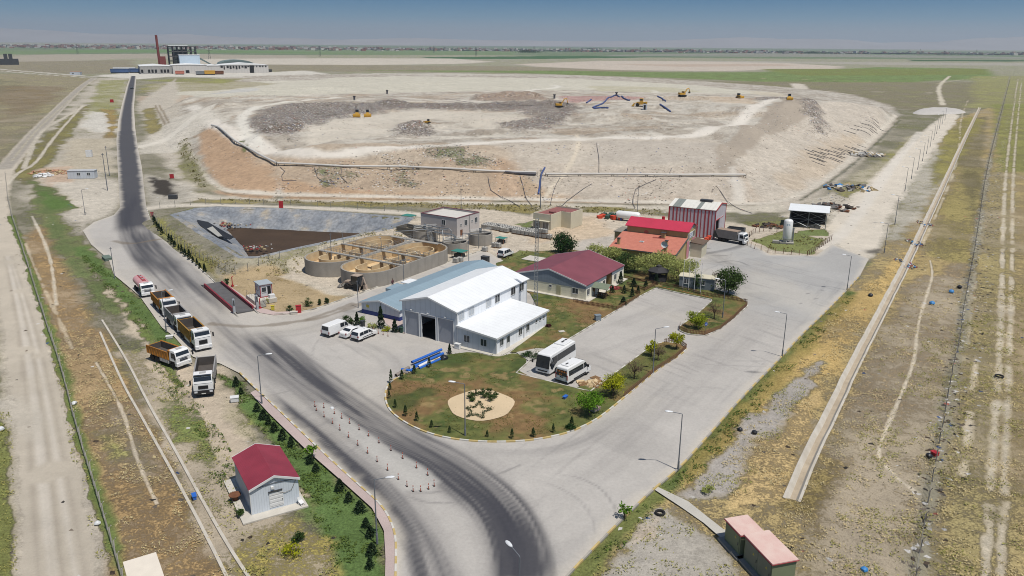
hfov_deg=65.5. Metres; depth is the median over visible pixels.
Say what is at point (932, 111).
gravel heap
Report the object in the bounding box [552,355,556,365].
side window
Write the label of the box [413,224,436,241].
round tank
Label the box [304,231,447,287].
aeration basin
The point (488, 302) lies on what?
window
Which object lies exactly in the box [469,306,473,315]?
window
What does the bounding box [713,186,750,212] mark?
hose
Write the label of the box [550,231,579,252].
round tree
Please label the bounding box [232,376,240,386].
young conifer
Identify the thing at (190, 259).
kerb
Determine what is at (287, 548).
shrub
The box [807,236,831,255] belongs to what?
wire fence
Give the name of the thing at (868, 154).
slab heap
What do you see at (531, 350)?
path
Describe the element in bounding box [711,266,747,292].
bushy tree
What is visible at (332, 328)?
parked van
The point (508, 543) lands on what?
street lamp
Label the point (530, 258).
concrete slab
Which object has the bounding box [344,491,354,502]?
young conifer
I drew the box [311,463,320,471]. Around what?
young conifer
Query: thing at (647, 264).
willow tree
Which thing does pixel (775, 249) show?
wire fence
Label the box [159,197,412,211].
wire fence
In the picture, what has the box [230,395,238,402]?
junction box
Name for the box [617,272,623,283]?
garden spruce
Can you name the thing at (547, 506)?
road
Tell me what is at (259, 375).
street lamp
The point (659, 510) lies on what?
old tyre
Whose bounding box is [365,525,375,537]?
young conifer
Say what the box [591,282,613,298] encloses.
picnic shelter
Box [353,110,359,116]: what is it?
bulldozer
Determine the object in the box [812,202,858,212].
scrap heap
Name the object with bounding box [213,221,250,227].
floating rubbish
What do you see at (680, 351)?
picket fence
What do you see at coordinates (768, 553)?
transformer cabinet
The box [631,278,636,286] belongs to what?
garden spruce
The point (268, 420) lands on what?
young conifer
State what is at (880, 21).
sky
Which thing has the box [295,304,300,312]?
hydrant cabinet
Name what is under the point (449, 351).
spruce
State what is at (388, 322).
pavement
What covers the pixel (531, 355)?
shrub
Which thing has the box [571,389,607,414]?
tree
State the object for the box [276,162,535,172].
gas pipe
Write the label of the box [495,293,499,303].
window
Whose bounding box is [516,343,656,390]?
kerb
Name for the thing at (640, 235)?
service building
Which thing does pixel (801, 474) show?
drain channel
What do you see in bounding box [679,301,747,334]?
picket fence
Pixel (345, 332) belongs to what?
parked car
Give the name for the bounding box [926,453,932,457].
rubbish bag
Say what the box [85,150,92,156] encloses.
site hut
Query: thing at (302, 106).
ground
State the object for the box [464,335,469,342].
window
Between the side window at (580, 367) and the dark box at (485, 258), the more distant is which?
the dark box at (485, 258)
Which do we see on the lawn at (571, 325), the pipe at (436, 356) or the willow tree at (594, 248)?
the willow tree at (594, 248)
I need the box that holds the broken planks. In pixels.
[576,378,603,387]
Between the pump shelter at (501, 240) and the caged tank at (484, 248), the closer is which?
the caged tank at (484, 248)
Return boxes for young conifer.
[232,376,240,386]
[252,402,260,411]
[258,409,267,419]
[265,414,271,424]
[268,422,279,432]
[277,428,288,439]
[287,436,295,447]
[303,454,315,463]
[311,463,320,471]
[334,478,346,492]
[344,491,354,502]
[352,500,367,513]
[360,517,370,528]
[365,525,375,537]
[365,542,378,557]
[365,556,374,570]
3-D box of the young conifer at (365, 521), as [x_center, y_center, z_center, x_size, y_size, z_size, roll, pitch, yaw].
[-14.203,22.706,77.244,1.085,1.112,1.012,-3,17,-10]
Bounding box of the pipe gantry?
[396,225,478,247]
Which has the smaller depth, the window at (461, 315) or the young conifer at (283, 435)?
the young conifer at (283, 435)
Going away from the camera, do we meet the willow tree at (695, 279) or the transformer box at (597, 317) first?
the transformer box at (597, 317)
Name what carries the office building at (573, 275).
on the lawn at (571, 325)
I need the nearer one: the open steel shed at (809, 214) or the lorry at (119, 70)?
the open steel shed at (809, 214)
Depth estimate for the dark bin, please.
131.48 m
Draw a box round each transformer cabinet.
[717,514,763,560]
[738,530,798,575]
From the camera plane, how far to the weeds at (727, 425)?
97.31 m
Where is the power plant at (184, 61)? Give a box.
[138,35,268,73]
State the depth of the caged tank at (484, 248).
179.89 m
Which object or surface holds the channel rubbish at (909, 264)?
in the drain channel
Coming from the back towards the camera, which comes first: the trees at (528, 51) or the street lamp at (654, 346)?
the trees at (528, 51)
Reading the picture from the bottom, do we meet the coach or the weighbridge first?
the coach
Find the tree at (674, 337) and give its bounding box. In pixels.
[668,331,684,348]
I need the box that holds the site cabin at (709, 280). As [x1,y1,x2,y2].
[679,272,716,290]
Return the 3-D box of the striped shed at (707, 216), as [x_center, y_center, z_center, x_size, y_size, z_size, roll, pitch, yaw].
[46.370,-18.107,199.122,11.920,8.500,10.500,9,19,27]
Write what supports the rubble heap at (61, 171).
on the ground at (302, 106)
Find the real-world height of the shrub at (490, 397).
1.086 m
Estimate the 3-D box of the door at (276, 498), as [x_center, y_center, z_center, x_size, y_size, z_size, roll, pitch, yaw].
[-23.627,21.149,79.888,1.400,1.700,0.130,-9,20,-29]
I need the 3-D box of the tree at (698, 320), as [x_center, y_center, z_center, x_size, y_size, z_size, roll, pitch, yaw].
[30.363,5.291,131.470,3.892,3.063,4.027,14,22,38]
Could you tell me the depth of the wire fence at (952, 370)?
110.88 m
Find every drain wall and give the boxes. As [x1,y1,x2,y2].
[99,332,227,575]
[101,320,249,575]
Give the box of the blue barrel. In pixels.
[191,492,196,500]
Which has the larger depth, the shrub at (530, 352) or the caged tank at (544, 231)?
the caged tank at (544, 231)
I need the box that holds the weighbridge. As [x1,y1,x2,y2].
[201,281,258,316]
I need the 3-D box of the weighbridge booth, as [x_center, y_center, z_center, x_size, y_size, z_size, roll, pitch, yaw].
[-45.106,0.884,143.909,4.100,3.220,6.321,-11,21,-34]
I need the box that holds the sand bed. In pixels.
[448,389,514,420]
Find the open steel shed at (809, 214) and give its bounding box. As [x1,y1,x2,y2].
[789,203,829,228]
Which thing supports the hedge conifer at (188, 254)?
on the ground at (302, 106)
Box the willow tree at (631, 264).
[624,255,643,272]
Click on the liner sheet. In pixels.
(205, 225)
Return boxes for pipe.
[211,124,276,163]
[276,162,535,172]
[395,366,409,376]
[411,348,441,362]
[415,352,443,365]
[418,358,440,368]
[505,171,535,174]
[545,173,745,176]
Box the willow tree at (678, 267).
[665,257,693,280]
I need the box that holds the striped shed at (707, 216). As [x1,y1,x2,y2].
[668,198,726,238]
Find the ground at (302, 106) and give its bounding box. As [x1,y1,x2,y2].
[0,42,1023,575]
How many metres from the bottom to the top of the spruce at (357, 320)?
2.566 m
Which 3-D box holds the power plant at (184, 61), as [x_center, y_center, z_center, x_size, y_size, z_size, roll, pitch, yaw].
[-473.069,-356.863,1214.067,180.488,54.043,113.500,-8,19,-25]
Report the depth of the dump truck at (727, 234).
189.09 m
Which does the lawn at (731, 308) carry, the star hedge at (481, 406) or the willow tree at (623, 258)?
the willow tree at (623, 258)
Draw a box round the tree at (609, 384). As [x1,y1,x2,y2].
[599,372,626,395]
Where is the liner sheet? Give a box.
[197,220,233,239]
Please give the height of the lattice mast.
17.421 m
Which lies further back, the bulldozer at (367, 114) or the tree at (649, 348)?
the bulldozer at (367, 114)
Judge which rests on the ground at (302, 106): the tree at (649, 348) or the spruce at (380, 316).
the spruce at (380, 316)
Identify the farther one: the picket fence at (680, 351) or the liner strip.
the liner strip
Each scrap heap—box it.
[752,222,783,228]
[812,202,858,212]
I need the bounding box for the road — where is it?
[83,76,867,575]
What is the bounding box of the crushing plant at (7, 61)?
[0,54,18,64]
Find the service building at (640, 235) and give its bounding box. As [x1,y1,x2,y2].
[608,216,708,266]
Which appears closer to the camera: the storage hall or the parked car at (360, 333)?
the parked car at (360, 333)
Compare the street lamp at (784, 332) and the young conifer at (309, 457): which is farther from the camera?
the street lamp at (784, 332)
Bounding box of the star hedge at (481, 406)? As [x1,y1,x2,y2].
[465,400,493,418]
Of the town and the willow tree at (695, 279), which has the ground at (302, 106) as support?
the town
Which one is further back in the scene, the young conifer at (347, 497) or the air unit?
the air unit
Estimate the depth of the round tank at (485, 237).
185.71 m
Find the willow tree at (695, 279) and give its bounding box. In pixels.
[693,273,704,288]
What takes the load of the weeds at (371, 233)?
on the ground at (302, 106)
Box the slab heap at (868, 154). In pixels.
[848,151,885,157]
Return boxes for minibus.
[555,357,590,383]
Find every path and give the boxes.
[517,348,543,360]
[655,487,724,536]
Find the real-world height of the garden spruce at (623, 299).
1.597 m
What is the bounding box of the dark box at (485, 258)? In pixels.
[481,255,489,262]
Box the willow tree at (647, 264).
[634,252,667,274]
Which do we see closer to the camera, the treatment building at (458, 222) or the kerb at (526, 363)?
the kerb at (526, 363)
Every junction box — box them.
[165,334,172,338]
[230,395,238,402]
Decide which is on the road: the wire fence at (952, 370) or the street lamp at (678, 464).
the street lamp at (678, 464)
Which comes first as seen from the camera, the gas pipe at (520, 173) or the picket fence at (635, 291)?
the picket fence at (635, 291)
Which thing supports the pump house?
on the ground at (302, 106)
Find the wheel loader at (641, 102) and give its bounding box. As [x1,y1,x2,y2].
[632,98,646,105]
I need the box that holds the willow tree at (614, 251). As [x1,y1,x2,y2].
[599,246,628,260]
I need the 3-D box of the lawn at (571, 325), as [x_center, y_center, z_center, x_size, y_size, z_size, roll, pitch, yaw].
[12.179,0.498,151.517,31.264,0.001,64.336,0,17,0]
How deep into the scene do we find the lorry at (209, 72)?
1125.34 m
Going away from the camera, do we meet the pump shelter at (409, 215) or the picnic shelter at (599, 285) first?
the picnic shelter at (599, 285)
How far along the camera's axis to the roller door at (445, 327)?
124.36 m
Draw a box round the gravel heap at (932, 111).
[913,107,965,114]
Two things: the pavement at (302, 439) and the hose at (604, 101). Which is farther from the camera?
the hose at (604, 101)
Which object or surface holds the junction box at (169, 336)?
on the ground at (302, 106)
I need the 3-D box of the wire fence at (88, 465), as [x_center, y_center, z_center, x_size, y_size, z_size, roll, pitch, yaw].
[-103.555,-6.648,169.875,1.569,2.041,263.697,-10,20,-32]
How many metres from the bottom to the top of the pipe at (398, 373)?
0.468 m
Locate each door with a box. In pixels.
[269,490,283,507]
[405,311,418,335]
[438,318,452,343]
[506,334,509,347]
[556,285,560,294]
[719,216,722,227]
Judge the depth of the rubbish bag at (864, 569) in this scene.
71.30 m
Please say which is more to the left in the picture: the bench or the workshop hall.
the workshop hall
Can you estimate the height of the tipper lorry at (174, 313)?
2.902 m
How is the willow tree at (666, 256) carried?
on the lawn at (731, 308)
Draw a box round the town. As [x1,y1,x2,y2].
[0,44,1023,54]
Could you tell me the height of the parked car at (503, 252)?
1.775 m
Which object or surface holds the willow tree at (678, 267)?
on the lawn at (731, 308)
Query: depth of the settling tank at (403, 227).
191.51 m
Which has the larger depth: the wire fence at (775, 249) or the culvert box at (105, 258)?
the wire fence at (775, 249)
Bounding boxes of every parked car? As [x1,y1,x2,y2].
[338,325,359,337]
[350,327,376,340]
[497,248,513,257]
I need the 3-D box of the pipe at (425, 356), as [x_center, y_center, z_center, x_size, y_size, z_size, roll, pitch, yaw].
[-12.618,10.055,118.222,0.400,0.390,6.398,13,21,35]
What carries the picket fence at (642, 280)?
on the lawn at (571, 325)
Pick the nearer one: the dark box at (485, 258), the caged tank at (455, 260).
the dark box at (485, 258)
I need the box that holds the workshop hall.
[399,265,548,355]
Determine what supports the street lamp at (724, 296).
on the road
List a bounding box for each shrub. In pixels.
[235,509,244,516]
[278,539,304,558]
[290,531,304,542]
[302,297,312,305]
[367,322,376,327]
[381,326,390,330]
[487,394,496,400]
[521,351,531,356]
[523,351,537,358]
[565,423,577,429]
[701,484,715,493]
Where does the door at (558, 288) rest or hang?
in the office building at (573, 275)
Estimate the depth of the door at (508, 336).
122.60 m
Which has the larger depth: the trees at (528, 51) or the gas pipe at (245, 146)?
the trees at (528, 51)
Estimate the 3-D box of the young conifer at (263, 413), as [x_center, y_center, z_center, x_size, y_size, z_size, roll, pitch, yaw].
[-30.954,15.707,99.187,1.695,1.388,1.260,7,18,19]
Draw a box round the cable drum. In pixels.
[228,491,240,500]
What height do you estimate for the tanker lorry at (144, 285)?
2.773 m
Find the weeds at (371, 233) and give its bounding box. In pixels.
[162,226,401,275]
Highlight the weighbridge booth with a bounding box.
[246,279,276,306]
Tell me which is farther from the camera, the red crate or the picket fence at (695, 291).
the picket fence at (695, 291)
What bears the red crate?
on the ground at (302, 106)
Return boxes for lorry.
[110,69,128,72]
[129,69,139,72]
[133,275,156,296]
[146,340,193,367]
[150,289,179,315]
[164,304,191,332]
[177,316,213,350]
[189,354,216,394]
[204,70,214,74]
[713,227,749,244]
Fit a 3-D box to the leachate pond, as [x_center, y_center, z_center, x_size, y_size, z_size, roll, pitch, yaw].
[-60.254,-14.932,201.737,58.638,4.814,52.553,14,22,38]
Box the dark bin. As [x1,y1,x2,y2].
[360,320,364,326]
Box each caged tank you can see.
[452,257,459,262]
[481,246,487,251]
[542,228,547,233]
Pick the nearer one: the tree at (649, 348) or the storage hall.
the tree at (649, 348)
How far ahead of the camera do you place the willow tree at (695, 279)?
152.39 m
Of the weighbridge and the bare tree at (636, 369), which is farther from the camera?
the weighbridge
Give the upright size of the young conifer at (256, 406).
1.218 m
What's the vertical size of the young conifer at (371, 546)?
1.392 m
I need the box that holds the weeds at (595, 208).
[178,138,825,259]
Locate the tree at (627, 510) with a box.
[617,501,632,519]
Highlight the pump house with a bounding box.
[532,205,582,229]
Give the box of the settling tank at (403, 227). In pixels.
[396,222,424,237]
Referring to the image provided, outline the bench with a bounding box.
[590,406,600,411]
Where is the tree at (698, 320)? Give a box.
[685,311,709,328]
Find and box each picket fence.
[574,293,639,309]
[615,286,639,294]
[623,275,657,284]
[624,338,686,395]
[627,282,655,290]
[660,282,746,301]
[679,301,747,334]
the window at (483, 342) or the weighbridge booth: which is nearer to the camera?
the window at (483, 342)
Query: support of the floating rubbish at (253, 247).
on the leachate pond
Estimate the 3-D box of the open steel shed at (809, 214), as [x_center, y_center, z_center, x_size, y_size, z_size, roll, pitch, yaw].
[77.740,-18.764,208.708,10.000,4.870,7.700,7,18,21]
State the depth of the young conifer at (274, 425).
95.95 m
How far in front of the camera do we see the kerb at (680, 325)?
139.95 m
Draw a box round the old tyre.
[655,509,665,515]
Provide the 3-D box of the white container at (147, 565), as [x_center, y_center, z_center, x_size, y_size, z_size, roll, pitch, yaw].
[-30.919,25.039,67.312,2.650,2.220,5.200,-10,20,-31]
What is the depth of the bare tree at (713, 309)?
136.03 m
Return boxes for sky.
[0,0,1023,42]
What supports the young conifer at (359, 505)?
on the ground at (302, 106)
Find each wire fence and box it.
[5,174,123,575]
[151,212,279,274]
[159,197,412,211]
[747,241,807,255]
[748,226,782,234]
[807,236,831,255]
[915,81,1009,575]
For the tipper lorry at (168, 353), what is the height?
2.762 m
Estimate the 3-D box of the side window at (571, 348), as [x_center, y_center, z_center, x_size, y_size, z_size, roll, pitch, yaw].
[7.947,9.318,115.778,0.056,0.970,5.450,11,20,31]
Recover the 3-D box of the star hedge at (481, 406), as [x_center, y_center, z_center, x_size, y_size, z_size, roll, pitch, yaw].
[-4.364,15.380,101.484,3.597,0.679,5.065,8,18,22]
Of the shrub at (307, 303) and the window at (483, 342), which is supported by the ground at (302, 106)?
the shrub at (307, 303)
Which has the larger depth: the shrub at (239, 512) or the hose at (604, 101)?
the hose at (604, 101)
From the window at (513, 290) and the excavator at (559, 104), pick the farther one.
the excavator at (559, 104)
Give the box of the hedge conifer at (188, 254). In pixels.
[187,249,191,258]
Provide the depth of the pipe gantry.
186.28 m
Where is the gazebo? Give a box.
[648,264,668,281]
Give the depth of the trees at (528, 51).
4307.48 m
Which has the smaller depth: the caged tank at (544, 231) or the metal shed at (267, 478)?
the metal shed at (267, 478)
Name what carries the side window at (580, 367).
in the minibus
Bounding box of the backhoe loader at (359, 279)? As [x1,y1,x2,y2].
[337,273,367,291]
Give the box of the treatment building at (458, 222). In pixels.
[421,207,479,237]
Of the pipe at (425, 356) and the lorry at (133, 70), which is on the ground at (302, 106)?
the lorry at (133, 70)
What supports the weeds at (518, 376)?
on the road
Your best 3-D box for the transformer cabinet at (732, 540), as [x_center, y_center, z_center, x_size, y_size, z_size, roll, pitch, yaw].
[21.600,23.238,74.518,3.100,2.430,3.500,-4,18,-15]
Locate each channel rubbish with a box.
[894,258,917,268]
[905,239,925,246]
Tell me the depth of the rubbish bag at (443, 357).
117.88 m
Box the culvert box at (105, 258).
[102,255,111,261]
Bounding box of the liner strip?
[207,226,221,236]
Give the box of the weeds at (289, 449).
[82,251,381,567]
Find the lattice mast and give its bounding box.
[534,218,538,305]
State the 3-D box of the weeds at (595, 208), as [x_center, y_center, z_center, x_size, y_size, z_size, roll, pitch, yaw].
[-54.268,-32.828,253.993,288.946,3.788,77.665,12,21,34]
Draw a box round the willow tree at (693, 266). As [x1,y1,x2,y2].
[678,257,700,272]
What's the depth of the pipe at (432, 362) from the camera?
115.88 m
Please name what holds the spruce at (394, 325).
on the ground at (302, 106)
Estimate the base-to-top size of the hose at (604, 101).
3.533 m
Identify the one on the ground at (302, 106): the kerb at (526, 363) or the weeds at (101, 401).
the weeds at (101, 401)
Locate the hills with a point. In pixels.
(31, 35)
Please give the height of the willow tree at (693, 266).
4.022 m
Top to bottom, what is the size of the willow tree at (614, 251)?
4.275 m
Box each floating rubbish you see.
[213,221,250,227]
[243,244,272,250]
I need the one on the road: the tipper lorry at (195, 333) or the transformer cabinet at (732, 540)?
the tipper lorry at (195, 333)
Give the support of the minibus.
on the road
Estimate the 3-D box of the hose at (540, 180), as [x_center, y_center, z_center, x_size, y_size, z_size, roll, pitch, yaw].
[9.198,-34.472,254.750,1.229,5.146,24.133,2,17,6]
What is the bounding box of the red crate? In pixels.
[930,450,939,457]
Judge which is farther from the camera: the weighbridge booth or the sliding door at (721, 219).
the sliding door at (721, 219)
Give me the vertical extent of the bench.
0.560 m
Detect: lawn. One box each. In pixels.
[386,342,683,440]
[496,249,655,351]
[602,252,745,334]
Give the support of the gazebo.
on the lawn at (731, 308)
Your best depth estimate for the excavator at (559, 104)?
417.97 m
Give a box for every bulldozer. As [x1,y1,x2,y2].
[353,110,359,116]
[364,110,370,116]
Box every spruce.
[354,312,359,325]
[377,306,385,328]
[391,319,397,332]
[447,343,451,353]
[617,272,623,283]
[620,296,626,304]
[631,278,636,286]
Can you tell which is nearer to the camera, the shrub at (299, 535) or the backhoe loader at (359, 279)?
the shrub at (299, 535)
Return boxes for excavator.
[555,98,567,106]
[678,88,689,96]
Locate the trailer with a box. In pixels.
[113,67,135,68]
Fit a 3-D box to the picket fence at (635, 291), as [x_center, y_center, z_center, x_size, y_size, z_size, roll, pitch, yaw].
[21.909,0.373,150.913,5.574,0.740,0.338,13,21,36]
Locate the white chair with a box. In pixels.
[297,496,304,505]
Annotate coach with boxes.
[532,338,575,373]
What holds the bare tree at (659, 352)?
on the lawn at (435, 406)
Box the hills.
[0,28,1023,49]
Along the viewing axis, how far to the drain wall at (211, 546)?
87.00 m
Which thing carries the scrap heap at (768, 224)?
on the ground at (302, 106)
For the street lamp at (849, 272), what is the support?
on the road
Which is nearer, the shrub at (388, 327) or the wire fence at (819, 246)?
the shrub at (388, 327)
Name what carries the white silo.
on the ground at (302, 106)
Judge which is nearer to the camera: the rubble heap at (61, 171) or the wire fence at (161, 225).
the wire fence at (161, 225)
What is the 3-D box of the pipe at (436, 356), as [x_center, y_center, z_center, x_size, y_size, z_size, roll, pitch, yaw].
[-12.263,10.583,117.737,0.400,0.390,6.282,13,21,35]
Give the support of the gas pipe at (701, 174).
on the ground at (302, 106)
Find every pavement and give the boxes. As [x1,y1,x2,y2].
[228,285,289,314]
[251,390,394,575]
[363,298,403,332]
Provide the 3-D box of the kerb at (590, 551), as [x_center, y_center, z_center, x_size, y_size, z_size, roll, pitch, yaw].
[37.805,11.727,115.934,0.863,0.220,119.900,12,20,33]
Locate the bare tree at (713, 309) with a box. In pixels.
[703,300,725,318]
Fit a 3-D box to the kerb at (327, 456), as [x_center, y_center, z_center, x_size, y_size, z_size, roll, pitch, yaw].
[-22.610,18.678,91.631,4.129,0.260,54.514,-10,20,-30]
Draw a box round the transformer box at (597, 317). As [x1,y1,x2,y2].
[594,314,601,320]
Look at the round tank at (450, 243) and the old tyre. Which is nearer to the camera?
the old tyre
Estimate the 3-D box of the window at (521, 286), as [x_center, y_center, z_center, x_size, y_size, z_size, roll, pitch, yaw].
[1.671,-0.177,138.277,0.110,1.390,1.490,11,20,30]
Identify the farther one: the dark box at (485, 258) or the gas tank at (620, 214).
the gas tank at (620, 214)
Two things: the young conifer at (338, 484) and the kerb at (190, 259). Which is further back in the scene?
the kerb at (190, 259)
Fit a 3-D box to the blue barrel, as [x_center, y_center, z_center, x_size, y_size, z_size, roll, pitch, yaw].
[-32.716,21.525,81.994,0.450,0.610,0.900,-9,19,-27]
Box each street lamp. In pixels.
[161,289,171,331]
[257,353,271,403]
[374,476,394,544]
[448,380,465,435]
[505,540,519,575]
[652,326,668,372]
[665,410,682,469]
[715,278,725,317]
[774,311,786,356]
[842,254,851,289]
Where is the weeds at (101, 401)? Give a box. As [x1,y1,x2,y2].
[53,265,1023,575]
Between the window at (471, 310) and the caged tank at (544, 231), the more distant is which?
the caged tank at (544, 231)
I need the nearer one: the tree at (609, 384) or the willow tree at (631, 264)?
the tree at (609, 384)
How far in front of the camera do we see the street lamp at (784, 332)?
119.22 m
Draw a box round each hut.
[70,72,81,74]
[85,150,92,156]
[175,71,184,74]
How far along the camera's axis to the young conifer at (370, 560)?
71.05 m
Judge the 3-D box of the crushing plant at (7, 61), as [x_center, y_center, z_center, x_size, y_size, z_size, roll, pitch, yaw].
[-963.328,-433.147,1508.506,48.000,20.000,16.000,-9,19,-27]
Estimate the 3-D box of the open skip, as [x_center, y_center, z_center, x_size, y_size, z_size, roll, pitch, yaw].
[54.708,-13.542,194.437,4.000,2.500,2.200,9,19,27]
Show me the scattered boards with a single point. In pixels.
(840, 186)
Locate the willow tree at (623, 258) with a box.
[616,251,637,271]
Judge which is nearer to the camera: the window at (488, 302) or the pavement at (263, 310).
the window at (488, 302)
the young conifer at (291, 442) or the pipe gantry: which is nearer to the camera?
the young conifer at (291, 442)
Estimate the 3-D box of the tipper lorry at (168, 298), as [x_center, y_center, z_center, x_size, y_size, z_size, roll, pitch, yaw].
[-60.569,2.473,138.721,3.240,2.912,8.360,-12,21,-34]
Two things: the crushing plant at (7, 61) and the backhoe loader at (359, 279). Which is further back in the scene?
the crushing plant at (7, 61)
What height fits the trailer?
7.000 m
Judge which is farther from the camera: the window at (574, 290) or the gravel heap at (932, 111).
the gravel heap at (932, 111)
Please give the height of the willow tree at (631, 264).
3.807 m
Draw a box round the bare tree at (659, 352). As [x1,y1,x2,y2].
[652,345,665,360]
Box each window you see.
[459,311,463,320]
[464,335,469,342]
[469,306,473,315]
[480,338,486,346]
[486,298,490,307]
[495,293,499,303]
[511,286,515,295]
[519,282,523,291]
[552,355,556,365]
[556,369,566,376]
[557,344,575,360]
[569,364,583,375]
[572,287,577,293]
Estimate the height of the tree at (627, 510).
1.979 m
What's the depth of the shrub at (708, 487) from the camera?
83.80 m
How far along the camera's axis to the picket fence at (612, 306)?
142.82 m
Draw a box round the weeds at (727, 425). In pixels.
[592,293,852,557]
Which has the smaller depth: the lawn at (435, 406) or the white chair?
the white chair
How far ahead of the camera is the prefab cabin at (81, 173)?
271.31 m
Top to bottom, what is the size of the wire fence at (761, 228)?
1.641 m
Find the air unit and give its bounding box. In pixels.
[454,342,460,348]
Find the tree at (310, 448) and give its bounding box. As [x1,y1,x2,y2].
[303,444,316,458]
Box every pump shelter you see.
[401,214,415,216]
[451,249,467,257]
[495,236,507,243]
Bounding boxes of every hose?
[538,167,545,194]
[592,94,615,107]
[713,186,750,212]
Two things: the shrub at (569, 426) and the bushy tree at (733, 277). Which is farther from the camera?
the bushy tree at (733, 277)
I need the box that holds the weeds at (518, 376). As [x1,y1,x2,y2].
[389,281,742,437]
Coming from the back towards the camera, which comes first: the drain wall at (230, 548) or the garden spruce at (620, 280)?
the garden spruce at (620, 280)
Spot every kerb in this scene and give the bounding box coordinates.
[146,207,214,282]
[239,372,396,575]
[276,250,480,313]
[384,342,686,442]
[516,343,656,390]
[534,288,747,352]
[565,275,860,575]
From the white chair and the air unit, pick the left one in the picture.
the white chair
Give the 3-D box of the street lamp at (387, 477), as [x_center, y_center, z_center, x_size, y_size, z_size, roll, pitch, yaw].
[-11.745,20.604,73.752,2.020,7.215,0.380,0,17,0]
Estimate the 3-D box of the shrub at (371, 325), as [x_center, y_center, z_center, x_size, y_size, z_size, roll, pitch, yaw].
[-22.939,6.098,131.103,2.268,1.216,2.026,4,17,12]
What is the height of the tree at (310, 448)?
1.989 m
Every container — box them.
[123,552,163,575]
[195,71,204,74]
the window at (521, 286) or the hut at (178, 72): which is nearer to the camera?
the window at (521, 286)
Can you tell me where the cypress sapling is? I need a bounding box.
[403,405,407,415]
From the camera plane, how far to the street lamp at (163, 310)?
127.85 m
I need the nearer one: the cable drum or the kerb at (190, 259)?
the cable drum
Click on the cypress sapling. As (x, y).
(405, 411)
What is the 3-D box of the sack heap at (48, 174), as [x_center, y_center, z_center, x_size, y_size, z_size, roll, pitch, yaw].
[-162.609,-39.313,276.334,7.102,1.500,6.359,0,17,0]
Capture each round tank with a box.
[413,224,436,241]
[442,235,467,253]
[469,228,491,245]
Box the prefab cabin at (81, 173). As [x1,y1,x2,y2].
[67,169,97,178]
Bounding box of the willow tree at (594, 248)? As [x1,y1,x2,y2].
[585,243,609,254]
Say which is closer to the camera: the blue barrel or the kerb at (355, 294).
the blue barrel
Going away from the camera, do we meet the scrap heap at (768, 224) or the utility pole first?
the scrap heap at (768, 224)
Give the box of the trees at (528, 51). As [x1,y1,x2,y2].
[514,49,539,52]
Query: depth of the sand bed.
102.91 m
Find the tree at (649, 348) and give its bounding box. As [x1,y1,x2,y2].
[644,339,657,355]
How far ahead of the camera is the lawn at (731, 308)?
145.50 m
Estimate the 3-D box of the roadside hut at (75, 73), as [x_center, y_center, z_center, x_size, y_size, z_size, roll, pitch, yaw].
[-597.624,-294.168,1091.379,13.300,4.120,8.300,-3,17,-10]
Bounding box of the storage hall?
[359,260,495,320]
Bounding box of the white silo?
[772,219,794,244]
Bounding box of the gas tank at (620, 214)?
[616,210,640,220]
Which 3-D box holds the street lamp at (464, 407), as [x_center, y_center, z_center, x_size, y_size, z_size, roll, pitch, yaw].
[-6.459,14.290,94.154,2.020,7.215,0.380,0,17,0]
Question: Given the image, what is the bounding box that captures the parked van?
[321,319,350,336]
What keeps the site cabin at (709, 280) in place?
on the lawn at (731, 308)
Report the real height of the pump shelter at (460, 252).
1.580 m
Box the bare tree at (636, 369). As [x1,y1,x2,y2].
[625,358,645,378]
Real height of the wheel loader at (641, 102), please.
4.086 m
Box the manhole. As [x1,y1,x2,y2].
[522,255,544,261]
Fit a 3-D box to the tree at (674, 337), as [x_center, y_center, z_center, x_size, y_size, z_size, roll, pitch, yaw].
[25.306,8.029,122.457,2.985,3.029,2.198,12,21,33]
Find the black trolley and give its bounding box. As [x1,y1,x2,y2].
[168,194,177,198]
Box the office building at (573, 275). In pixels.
[515,250,627,301]
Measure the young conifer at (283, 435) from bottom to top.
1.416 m
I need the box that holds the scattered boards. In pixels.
[823,182,878,191]
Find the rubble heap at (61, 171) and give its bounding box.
[27,169,66,174]
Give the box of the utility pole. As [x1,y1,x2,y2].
[101,153,107,189]
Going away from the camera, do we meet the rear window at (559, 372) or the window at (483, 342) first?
the rear window at (559, 372)
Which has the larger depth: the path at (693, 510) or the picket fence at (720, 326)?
the picket fence at (720, 326)
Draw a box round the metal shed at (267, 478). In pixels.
[224,443,308,524]
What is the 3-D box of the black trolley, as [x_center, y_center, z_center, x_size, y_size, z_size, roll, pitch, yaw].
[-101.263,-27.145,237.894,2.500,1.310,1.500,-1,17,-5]
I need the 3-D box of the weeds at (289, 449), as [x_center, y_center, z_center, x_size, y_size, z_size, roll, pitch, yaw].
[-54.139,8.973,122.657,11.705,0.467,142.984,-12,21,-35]
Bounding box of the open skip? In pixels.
[727,226,745,231]
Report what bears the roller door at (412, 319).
in the workshop hall
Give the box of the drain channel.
[783,107,980,501]
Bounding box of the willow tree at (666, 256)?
[653,249,678,267]
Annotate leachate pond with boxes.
[170,206,412,257]
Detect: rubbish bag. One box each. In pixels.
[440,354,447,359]
[860,566,867,572]
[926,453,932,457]
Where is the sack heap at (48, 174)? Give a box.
[33,172,53,177]
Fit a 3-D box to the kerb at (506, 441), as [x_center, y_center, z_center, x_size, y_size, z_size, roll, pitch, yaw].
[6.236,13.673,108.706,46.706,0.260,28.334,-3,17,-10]

